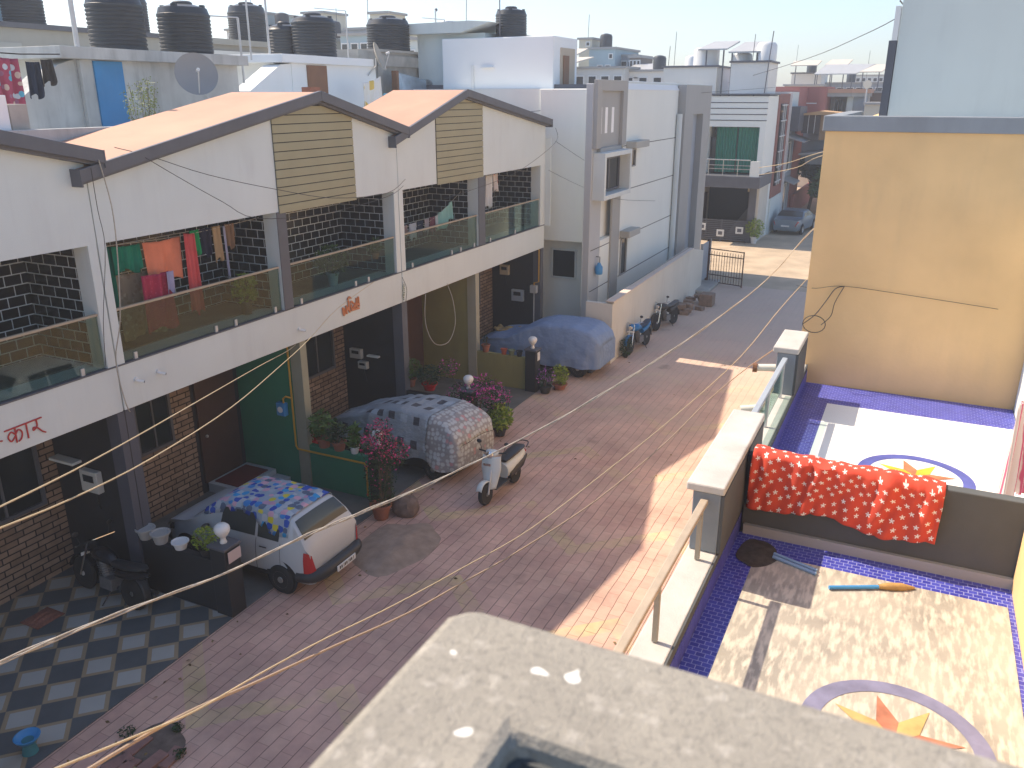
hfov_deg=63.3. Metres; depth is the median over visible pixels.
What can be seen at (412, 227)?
towel
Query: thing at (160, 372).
security camera
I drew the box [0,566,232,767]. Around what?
checker porch floor
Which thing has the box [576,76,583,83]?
window
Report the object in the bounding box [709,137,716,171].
balcony door
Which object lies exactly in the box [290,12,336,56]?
water tank
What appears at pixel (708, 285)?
gate post
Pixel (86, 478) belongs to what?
dial window
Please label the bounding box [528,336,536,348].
post lamp
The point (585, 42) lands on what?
background house
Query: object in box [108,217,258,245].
clothesline
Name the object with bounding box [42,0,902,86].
sky
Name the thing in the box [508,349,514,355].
pot
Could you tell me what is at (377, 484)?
gate post
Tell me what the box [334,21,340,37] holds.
roof tank
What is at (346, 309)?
orange lettering
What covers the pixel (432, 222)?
towel
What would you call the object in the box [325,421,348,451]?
potted plant
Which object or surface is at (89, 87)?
grimy stair room
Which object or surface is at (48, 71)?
black jacket
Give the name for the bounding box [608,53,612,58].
window
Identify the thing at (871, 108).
background house
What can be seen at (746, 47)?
sheet canopy
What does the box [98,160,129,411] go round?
drop cable
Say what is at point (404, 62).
concrete stair room
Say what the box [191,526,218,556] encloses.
potted plant
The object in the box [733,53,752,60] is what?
white water tank
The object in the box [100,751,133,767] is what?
loose paver
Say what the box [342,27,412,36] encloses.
background house
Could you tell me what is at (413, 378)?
potted plant
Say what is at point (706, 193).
porch door
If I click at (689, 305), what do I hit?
concrete block
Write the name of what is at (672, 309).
motorcycle
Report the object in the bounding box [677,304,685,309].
concrete block
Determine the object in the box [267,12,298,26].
background house
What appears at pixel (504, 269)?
electric meter
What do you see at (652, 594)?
terrace railing
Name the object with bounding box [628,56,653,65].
background house
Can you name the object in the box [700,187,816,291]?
ground
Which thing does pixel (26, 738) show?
blue basin
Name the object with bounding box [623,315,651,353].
motorcycle
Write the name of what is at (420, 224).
towel
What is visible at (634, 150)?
window
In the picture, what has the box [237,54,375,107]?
white stair room
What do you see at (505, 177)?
thin wire
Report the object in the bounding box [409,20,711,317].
white house
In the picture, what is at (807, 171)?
tree
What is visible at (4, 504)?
overhead cable
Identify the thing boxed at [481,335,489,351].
potted plant
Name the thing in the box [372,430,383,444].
post lamp
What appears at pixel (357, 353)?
electric meter
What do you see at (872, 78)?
background house
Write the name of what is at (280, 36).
water tank
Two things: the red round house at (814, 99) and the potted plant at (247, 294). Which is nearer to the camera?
the potted plant at (247, 294)
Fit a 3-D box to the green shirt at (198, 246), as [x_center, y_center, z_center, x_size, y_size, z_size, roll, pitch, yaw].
[-5.704,-2.533,14.959,0.074,0.474,0.234,7,20,20]
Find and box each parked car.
[168,488,361,593]
[773,208,815,234]
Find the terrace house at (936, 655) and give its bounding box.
[629,329,1023,767]
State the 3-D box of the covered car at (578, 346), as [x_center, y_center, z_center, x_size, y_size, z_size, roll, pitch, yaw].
[1.057,-1.357,26.418,4.280,1.583,1.882,9,21,24]
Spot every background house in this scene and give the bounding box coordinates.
[224,28,229,38]
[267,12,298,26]
[300,11,347,30]
[336,39,340,49]
[337,32,367,48]
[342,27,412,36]
[368,11,407,18]
[409,35,528,51]
[576,66,640,83]
[577,37,599,66]
[587,47,640,66]
[621,54,652,65]
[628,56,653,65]
[629,69,663,81]
[783,84,825,186]
[790,72,827,86]
[826,82,882,90]
[855,74,883,81]
[863,102,879,115]
[870,91,881,101]
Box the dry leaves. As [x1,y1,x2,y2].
[66,306,725,761]
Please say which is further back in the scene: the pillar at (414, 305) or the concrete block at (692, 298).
the concrete block at (692, 298)
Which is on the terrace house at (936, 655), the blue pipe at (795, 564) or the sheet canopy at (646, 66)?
the blue pipe at (795, 564)
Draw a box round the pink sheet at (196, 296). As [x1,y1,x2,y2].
[183,233,204,315]
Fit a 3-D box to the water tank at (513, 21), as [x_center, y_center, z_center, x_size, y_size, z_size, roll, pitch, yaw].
[-0.029,-12.863,29.608,1.120,1.065,1.120,9,21,24]
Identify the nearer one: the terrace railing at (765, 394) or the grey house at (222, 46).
the terrace railing at (765, 394)
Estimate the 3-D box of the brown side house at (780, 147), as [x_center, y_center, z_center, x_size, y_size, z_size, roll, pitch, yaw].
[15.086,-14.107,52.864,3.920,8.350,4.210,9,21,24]
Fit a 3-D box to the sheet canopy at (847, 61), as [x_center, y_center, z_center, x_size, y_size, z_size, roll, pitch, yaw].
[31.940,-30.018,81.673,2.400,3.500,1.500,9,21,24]
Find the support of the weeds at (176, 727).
on the bare soil
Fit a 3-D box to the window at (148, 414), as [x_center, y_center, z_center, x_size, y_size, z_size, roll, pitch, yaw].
[-7.109,0.717,16.446,0.080,1.270,0.900,9,21,24]
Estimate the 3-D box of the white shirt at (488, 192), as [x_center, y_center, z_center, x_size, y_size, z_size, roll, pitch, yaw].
[-0.703,-5.783,25.040,0.103,1.010,0.454,9,21,24]
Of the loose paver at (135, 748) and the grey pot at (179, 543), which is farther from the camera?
the grey pot at (179, 543)
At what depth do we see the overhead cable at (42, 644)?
7.15 m
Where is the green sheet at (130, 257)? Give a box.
[110,244,143,274]
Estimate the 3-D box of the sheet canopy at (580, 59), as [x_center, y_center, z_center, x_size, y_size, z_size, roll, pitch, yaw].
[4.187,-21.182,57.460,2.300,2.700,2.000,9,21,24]
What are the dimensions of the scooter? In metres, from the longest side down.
2.040 x 1.285 x 0.810 m
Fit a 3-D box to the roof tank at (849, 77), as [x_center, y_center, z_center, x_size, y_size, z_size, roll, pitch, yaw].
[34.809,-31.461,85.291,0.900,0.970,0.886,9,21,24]
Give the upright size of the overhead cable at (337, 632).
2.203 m
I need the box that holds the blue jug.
[595,256,602,274]
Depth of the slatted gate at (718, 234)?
49.04 m
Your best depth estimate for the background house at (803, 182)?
76.27 m
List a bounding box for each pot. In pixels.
[134,523,155,540]
[149,527,170,544]
[171,536,188,550]
[500,348,507,354]
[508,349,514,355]
[516,350,522,356]
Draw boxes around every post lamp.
[213,522,229,543]
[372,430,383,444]
[463,375,472,388]
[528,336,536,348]
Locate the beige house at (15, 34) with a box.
[0,8,160,50]
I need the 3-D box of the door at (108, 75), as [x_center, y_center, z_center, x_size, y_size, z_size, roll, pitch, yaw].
[-8.615,-5.960,18.005,0.040,1.920,0.720,9,21,24]
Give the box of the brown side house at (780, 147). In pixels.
[765,93,792,234]
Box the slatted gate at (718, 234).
[701,219,750,242]
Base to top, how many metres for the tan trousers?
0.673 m
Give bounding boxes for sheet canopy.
[577,48,587,54]
[577,57,593,62]
[632,64,652,77]
[698,41,739,95]
[728,41,770,95]
[791,60,821,83]
[814,64,874,88]
[825,59,852,88]
[860,64,885,90]
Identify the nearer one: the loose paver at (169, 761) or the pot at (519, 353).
the loose paver at (169, 761)
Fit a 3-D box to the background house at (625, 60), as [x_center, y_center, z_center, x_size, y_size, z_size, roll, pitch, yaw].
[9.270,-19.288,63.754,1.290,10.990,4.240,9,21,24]
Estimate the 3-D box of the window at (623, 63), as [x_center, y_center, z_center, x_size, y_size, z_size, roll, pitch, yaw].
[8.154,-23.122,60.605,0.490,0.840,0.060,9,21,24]
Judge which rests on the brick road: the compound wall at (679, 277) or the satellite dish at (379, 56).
the compound wall at (679, 277)
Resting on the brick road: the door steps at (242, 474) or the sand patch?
the sand patch
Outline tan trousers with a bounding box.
[211,225,223,262]
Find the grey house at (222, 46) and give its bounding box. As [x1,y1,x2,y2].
[212,38,268,54]
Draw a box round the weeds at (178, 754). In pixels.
[173,747,185,759]
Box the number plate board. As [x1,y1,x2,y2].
[228,546,240,563]
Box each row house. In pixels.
[0,130,216,609]
[5,91,456,526]
[363,89,552,388]
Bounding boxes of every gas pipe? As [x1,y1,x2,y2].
[276,347,368,496]
[530,250,539,321]
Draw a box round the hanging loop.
[424,284,455,344]
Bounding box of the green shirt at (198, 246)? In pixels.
[189,229,201,255]
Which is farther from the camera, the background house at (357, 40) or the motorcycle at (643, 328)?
the background house at (357, 40)
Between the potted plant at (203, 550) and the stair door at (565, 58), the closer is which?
the potted plant at (203, 550)
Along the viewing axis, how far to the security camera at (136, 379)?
13.67 m
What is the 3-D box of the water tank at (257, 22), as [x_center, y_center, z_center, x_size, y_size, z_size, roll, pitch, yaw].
[-10.584,-14.433,33.258,1.500,1.535,1.500,9,21,24]
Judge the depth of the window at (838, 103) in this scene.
62.43 m
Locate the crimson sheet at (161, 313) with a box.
[141,271,178,333]
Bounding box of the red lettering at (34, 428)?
[0,417,46,442]
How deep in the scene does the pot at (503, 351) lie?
24.39 m
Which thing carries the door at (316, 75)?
in the white stair room at (343, 78)
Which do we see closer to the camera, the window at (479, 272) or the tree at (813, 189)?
the window at (479, 272)
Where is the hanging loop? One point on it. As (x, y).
(455, 320)
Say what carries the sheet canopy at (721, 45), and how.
on the building at (742, 132)
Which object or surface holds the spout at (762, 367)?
attached to the terrace house at (936, 655)
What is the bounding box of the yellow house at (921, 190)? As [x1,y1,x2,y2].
[802,0,1023,410]
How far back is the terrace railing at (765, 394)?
10.31 m
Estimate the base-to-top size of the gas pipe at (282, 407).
3.200 m
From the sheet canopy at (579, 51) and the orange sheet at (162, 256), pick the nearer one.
the orange sheet at (162, 256)
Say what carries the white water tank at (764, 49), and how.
on the building at (742, 132)
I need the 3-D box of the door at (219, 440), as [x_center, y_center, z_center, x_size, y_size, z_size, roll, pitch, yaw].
[-6.377,0.809,18.085,0.115,2.500,1.110,9,21,24]
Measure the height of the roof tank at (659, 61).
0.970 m
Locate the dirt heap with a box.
[736,539,776,566]
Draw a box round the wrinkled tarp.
[494,324,520,330]
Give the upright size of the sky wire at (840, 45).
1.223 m
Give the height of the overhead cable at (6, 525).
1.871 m
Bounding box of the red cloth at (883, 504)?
[746,444,945,544]
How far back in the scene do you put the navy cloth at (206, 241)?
15.19 m
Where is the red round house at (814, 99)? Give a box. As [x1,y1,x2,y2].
[775,87,874,207]
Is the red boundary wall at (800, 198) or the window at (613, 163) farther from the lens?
the red boundary wall at (800, 198)
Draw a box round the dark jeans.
[25,61,44,98]
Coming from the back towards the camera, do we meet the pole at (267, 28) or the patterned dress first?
the pole at (267, 28)
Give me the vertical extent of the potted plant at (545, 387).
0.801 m
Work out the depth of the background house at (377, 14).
51.58 m
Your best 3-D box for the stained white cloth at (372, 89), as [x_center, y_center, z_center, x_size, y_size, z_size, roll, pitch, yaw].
[-4.263,-8.857,25.402,0.118,1.042,1.003,9,21,24]
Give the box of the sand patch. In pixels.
[352,523,440,576]
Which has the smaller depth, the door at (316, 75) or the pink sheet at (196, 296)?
the pink sheet at (196, 296)
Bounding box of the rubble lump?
[391,495,419,517]
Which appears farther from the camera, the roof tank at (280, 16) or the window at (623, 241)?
the roof tank at (280, 16)
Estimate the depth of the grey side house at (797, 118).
55.15 m
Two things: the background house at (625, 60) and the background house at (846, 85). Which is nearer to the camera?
the background house at (625, 60)
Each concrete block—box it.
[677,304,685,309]
[680,310,688,315]
[683,299,692,302]
[683,302,693,307]
[686,296,695,300]
[694,305,704,310]
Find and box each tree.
[798,158,820,209]
[806,167,820,198]
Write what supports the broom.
on the terrace house at (936, 655)
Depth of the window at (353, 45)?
48.26 m
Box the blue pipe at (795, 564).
[772,552,817,575]
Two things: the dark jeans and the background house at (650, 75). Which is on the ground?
the background house at (650, 75)
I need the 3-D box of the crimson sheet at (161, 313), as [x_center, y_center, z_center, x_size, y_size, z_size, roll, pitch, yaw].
[-6.011,-1.386,14.146,0.137,1.027,0.691,9,21,24]
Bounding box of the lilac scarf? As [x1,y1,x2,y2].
[222,226,230,277]
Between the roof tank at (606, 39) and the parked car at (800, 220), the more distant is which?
the roof tank at (606, 39)
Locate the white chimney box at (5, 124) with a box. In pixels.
[0,95,11,129]
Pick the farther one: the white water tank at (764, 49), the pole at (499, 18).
the white water tank at (764, 49)
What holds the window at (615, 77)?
in the background house at (590, 74)
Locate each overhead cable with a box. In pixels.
[0,228,813,664]
[0,281,374,528]
[0,344,295,507]
[55,278,807,767]
[88,350,772,767]
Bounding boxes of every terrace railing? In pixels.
[613,499,707,653]
[752,357,787,426]
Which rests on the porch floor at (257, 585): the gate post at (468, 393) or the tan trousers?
the gate post at (468, 393)
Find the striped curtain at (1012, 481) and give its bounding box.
[998,401,1023,495]
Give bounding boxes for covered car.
[331,394,493,480]
[480,314,614,377]
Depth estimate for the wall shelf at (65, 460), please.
14.32 m
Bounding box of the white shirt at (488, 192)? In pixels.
[485,174,491,208]
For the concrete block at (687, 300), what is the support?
on the concrete block
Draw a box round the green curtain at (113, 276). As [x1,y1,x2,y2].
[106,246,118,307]
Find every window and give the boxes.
[0,445,47,524]
[82,474,93,483]
[133,393,175,457]
[306,330,335,379]
[341,43,348,48]
[350,43,358,48]
[360,42,367,48]
[479,272,480,304]
[551,248,576,279]
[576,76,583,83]
[588,75,596,82]
[600,75,609,79]
[606,155,619,190]
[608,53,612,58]
[613,75,622,79]
[619,238,627,275]
[621,61,626,65]
[632,148,636,166]
[638,77,647,81]
[653,77,661,81]
[773,104,787,185]
[781,183,786,209]
[785,141,791,171]
[833,99,842,111]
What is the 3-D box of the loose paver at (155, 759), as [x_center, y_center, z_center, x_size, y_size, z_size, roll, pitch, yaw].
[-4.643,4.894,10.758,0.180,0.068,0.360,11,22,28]
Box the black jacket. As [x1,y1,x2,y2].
[40,59,57,86]
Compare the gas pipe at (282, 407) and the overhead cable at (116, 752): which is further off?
the gas pipe at (282, 407)
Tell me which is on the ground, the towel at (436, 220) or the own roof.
the own roof
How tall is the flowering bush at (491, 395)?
1.963 m
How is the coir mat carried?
on the checker porch floor at (59, 693)
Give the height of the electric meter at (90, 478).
0.752 m
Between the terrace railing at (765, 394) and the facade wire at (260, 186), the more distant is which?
the facade wire at (260, 186)
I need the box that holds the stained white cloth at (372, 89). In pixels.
[363,76,381,106]
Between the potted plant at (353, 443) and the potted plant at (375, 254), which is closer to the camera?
the potted plant at (353, 443)
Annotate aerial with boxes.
[764,31,773,92]
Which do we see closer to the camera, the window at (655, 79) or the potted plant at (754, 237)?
the potted plant at (754, 237)
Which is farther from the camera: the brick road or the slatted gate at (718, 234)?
the slatted gate at (718, 234)
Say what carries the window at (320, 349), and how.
in the row house at (337, 150)
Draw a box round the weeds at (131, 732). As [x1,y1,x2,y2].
[116,725,135,737]
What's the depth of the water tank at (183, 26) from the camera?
19.82 m
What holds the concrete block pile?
on the row house at (337, 150)
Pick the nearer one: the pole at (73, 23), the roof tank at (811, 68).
the pole at (73, 23)
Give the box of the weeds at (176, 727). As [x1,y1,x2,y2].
[171,721,183,732]
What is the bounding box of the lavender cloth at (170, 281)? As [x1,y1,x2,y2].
[166,271,174,292]
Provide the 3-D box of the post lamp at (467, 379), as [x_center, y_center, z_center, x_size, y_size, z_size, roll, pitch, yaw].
[-1.083,-0.053,20.641,0.260,0.350,0.260,9,21,24]
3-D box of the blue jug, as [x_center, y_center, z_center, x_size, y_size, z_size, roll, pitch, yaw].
[3.000,-4.087,28.649,0.260,0.614,0.256,9,21,24]
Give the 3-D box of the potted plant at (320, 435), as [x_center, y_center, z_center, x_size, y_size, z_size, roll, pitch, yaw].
[-4.083,0.935,17.878,0.701,0.898,0.681,9,21,24]
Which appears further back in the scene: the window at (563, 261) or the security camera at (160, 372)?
the window at (563, 261)
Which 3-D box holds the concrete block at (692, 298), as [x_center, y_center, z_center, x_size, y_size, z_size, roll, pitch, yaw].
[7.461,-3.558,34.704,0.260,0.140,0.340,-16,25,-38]
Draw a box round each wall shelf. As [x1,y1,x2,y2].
[49,454,81,465]
[367,354,379,357]
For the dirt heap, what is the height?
0.018 m
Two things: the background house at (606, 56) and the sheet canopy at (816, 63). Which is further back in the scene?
the sheet canopy at (816, 63)
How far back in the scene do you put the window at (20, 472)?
14.10 m
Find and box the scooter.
[476,439,528,504]
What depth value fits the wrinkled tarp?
27.05 m
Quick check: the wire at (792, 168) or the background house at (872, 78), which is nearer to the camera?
the wire at (792, 168)
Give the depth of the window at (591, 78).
56.85 m
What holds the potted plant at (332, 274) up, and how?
on the row house at (337, 150)
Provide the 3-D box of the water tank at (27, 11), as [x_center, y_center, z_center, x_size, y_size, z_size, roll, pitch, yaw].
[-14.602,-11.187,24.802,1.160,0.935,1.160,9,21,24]
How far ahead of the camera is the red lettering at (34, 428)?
12.00 m
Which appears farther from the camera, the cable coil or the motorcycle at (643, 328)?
the motorcycle at (643, 328)
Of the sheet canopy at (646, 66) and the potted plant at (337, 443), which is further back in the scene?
the sheet canopy at (646, 66)
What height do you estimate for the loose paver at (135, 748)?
0.038 m
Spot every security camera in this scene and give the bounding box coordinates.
[134,377,144,382]
[156,369,165,374]
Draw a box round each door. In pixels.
[92,61,129,126]
[192,369,242,482]
[306,65,328,93]
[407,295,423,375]
[563,55,568,83]
[702,192,707,233]
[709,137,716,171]
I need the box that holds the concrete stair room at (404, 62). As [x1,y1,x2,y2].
[336,49,418,95]
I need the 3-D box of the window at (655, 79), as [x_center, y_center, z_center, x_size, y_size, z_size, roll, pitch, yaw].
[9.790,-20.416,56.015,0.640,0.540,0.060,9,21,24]
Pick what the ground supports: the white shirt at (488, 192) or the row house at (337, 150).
the row house at (337, 150)
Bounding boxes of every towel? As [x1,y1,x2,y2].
[404,225,407,238]
[409,222,416,240]
[417,220,422,236]
[424,218,428,233]
[430,216,435,233]
[435,215,437,230]
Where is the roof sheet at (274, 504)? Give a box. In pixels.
[204,476,331,537]
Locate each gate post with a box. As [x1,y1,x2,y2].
[206,536,246,616]
[366,442,391,500]
[458,385,478,406]
[524,346,540,392]
[695,239,720,293]
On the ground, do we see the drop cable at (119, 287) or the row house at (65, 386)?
the row house at (65, 386)
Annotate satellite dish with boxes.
[174,53,217,98]
[368,42,389,75]
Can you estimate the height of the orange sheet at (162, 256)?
0.793 m
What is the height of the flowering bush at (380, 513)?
2.007 m
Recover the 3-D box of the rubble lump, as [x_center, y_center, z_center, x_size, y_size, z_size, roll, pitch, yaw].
[-2.228,2.539,17.226,0.634,0.505,0.532,9,21,24]
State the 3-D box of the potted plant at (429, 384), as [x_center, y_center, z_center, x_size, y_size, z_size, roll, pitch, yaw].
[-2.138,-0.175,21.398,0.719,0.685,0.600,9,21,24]
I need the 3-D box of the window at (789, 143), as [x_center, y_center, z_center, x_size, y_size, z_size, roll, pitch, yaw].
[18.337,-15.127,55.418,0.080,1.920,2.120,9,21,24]
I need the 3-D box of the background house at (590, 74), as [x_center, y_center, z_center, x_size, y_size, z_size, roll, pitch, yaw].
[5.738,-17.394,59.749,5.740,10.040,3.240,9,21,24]
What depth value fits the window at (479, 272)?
28.27 m
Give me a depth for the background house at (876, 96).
62.97 m
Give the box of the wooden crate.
[698,291,715,306]
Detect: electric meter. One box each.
[79,467,104,508]
[349,347,363,369]
[358,360,368,380]
[500,264,509,283]
[511,289,523,310]
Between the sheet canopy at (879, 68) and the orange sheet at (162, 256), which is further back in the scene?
the sheet canopy at (879, 68)
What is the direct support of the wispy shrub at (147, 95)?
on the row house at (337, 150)
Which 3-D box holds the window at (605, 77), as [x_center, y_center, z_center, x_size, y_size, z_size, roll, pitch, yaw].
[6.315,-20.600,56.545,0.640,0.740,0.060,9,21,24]
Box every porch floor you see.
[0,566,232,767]
[150,366,564,617]
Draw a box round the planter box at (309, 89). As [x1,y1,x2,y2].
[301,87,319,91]
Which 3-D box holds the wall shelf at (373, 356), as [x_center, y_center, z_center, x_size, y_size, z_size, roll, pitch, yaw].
[-3.584,-0.718,21.489,0.350,0.050,0.110,9,21,24]
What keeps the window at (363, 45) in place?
in the background house at (357, 40)
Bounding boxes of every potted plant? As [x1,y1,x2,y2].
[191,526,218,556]
[230,272,258,314]
[307,407,337,448]
[311,243,350,285]
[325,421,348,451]
[342,421,362,453]
[365,237,384,258]
[408,357,421,386]
[417,364,441,390]
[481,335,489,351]
[487,402,514,436]
[536,365,555,393]
[551,364,568,389]
[619,336,632,357]
[745,218,764,243]
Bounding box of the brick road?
[33,284,805,767]
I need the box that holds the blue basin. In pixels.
[13,727,40,756]
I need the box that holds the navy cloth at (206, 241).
[200,227,212,257]
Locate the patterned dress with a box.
[0,57,25,103]
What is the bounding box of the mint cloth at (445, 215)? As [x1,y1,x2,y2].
[438,201,452,229]
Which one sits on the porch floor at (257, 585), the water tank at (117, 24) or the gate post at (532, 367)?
the gate post at (532, 367)
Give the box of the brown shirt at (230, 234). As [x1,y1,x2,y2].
[224,223,234,249]
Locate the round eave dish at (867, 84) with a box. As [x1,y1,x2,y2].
[863,80,871,105]
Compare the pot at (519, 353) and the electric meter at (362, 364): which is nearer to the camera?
the electric meter at (362, 364)
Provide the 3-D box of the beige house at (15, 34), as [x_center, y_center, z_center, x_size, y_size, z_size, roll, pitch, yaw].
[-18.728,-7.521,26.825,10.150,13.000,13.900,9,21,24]
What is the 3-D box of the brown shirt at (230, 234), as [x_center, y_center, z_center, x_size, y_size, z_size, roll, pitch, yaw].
[-5.328,-2.773,15.700,0.073,0.507,0.245,10,22,28]
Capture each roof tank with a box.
[275,12,288,24]
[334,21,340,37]
[600,33,612,46]
[653,55,665,68]
[685,55,693,65]
[806,66,815,71]
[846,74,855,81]
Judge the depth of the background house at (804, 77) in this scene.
82.73 m
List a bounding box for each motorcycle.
[70,519,158,609]
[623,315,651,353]
[651,296,678,330]
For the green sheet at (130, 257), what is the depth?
13.70 m
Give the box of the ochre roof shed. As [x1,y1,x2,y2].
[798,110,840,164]
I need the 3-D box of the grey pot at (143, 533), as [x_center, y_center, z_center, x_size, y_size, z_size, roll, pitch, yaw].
[-6.290,2.554,14.283,0.336,0.200,0.336,9,21,24]
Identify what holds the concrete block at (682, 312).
on the brick road
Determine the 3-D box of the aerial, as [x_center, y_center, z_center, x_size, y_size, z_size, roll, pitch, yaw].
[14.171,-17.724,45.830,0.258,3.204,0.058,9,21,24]
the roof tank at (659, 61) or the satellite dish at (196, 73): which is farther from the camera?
the roof tank at (659, 61)
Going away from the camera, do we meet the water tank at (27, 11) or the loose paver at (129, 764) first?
the loose paver at (129, 764)
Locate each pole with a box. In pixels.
[67,0,79,46]
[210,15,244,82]
[245,0,251,59]
[264,0,270,53]
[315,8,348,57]
[499,0,499,36]
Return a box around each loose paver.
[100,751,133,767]
[118,760,136,767]
[122,735,152,755]
[131,757,141,766]
[137,749,168,767]
[158,745,185,767]
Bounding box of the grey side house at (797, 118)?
[775,92,809,209]
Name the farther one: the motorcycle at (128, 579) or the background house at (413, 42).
the background house at (413, 42)
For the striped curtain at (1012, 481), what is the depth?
8.13 m
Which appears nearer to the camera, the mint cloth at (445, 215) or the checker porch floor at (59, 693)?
the checker porch floor at (59, 693)
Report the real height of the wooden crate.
0.500 m
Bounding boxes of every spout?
[740,404,762,411]
[752,363,775,371]
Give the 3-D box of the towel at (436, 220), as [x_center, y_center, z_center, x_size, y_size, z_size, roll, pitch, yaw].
[-2.047,-4.359,22.566,0.058,0.437,0.135,9,21,24]
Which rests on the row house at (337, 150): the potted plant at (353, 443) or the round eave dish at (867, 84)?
the potted plant at (353, 443)
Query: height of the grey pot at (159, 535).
0.200 m
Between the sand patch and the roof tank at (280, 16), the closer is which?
the sand patch
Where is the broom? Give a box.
[828,583,914,590]
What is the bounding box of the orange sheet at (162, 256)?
[142,236,182,277]
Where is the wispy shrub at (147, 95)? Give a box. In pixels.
[119,76,161,120]
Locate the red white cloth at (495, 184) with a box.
[492,173,498,191]
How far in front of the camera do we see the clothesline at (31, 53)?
15.21 m
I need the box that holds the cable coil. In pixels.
[796,285,994,332]
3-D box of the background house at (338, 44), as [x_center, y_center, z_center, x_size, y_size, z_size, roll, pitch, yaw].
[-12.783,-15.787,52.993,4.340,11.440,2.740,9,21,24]
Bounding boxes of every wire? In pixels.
[114,147,401,197]
[145,157,402,218]
[445,130,557,198]
[531,87,774,111]
[630,245,692,284]
[753,0,902,75]
[759,152,821,167]
[760,155,822,174]
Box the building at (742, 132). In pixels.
[662,60,780,242]
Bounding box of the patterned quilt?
[116,271,168,341]
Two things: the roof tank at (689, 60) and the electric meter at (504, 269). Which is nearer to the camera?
the electric meter at (504, 269)
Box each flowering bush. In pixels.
[357,417,409,520]
[436,359,510,418]
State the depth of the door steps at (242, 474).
18.42 m
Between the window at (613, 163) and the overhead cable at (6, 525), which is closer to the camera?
the overhead cable at (6, 525)
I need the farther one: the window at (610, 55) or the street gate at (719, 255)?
the window at (610, 55)
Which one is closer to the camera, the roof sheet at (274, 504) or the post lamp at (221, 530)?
the post lamp at (221, 530)
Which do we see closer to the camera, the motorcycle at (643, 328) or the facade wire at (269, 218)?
the facade wire at (269, 218)
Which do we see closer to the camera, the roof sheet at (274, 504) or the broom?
the broom
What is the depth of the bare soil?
11.13 m
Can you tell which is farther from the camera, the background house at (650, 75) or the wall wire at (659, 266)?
the background house at (650, 75)
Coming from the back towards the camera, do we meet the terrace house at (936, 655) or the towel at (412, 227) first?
the towel at (412, 227)
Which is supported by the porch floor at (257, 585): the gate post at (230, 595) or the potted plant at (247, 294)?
the gate post at (230, 595)
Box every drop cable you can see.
[91,169,105,364]
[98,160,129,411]
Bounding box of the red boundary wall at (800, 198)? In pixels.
[789,182,809,207]
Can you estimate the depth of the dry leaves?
13.15 m
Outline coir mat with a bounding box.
[20,607,64,629]
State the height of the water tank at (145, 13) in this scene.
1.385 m
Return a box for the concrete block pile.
[7,104,30,129]
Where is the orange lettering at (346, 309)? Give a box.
[342,296,359,315]
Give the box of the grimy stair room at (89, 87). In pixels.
[0,45,248,128]
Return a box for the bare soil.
[99,722,185,767]
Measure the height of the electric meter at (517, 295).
0.752 m
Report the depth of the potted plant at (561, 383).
24.36 m
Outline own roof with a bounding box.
[309,612,1019,767]
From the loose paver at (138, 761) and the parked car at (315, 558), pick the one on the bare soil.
the loose paver at (138, 761)
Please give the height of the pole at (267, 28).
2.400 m
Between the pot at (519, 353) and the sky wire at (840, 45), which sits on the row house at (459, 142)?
the pot at (519, 353)
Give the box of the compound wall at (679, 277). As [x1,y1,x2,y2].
[586,248,703,363]
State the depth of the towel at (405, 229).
21.24 m
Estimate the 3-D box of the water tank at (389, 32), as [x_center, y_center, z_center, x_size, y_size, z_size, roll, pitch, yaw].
[-4.491,-12.718,30.167,1.560,1.185,1.560,9,21,24]
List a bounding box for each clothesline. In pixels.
[0,52,59,54]
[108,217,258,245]
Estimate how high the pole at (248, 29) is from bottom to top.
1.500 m
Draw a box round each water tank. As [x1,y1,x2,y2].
[0,0,46,24]
[83,0,148,49]
[140,0,150,32]
[156,0,213,53]
[227,2,266,41]
[268,21,293,53]
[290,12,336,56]
[366,15,409,50]
[495,6,526,36]
[693,47,719,64]
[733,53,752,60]
[757,42,777,60]
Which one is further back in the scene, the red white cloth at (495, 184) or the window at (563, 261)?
the window at (563, 261)
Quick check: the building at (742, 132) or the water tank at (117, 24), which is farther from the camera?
the building at (742, 132)
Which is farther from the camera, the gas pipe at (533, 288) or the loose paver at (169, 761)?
the gas pipe at (533, 288)
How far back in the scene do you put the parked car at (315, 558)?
14.50 m
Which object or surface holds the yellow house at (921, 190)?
on the ground
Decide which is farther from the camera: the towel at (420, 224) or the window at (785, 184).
the window at (785, 184)
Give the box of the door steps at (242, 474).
[209,462,290,492]
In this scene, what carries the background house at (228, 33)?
on the ground
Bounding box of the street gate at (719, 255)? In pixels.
[704,238,744,287]
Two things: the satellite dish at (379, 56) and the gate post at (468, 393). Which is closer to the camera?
the gate post at (468, 393)
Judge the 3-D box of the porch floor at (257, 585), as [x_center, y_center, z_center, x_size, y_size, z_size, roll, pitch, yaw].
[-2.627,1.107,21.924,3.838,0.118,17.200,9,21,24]

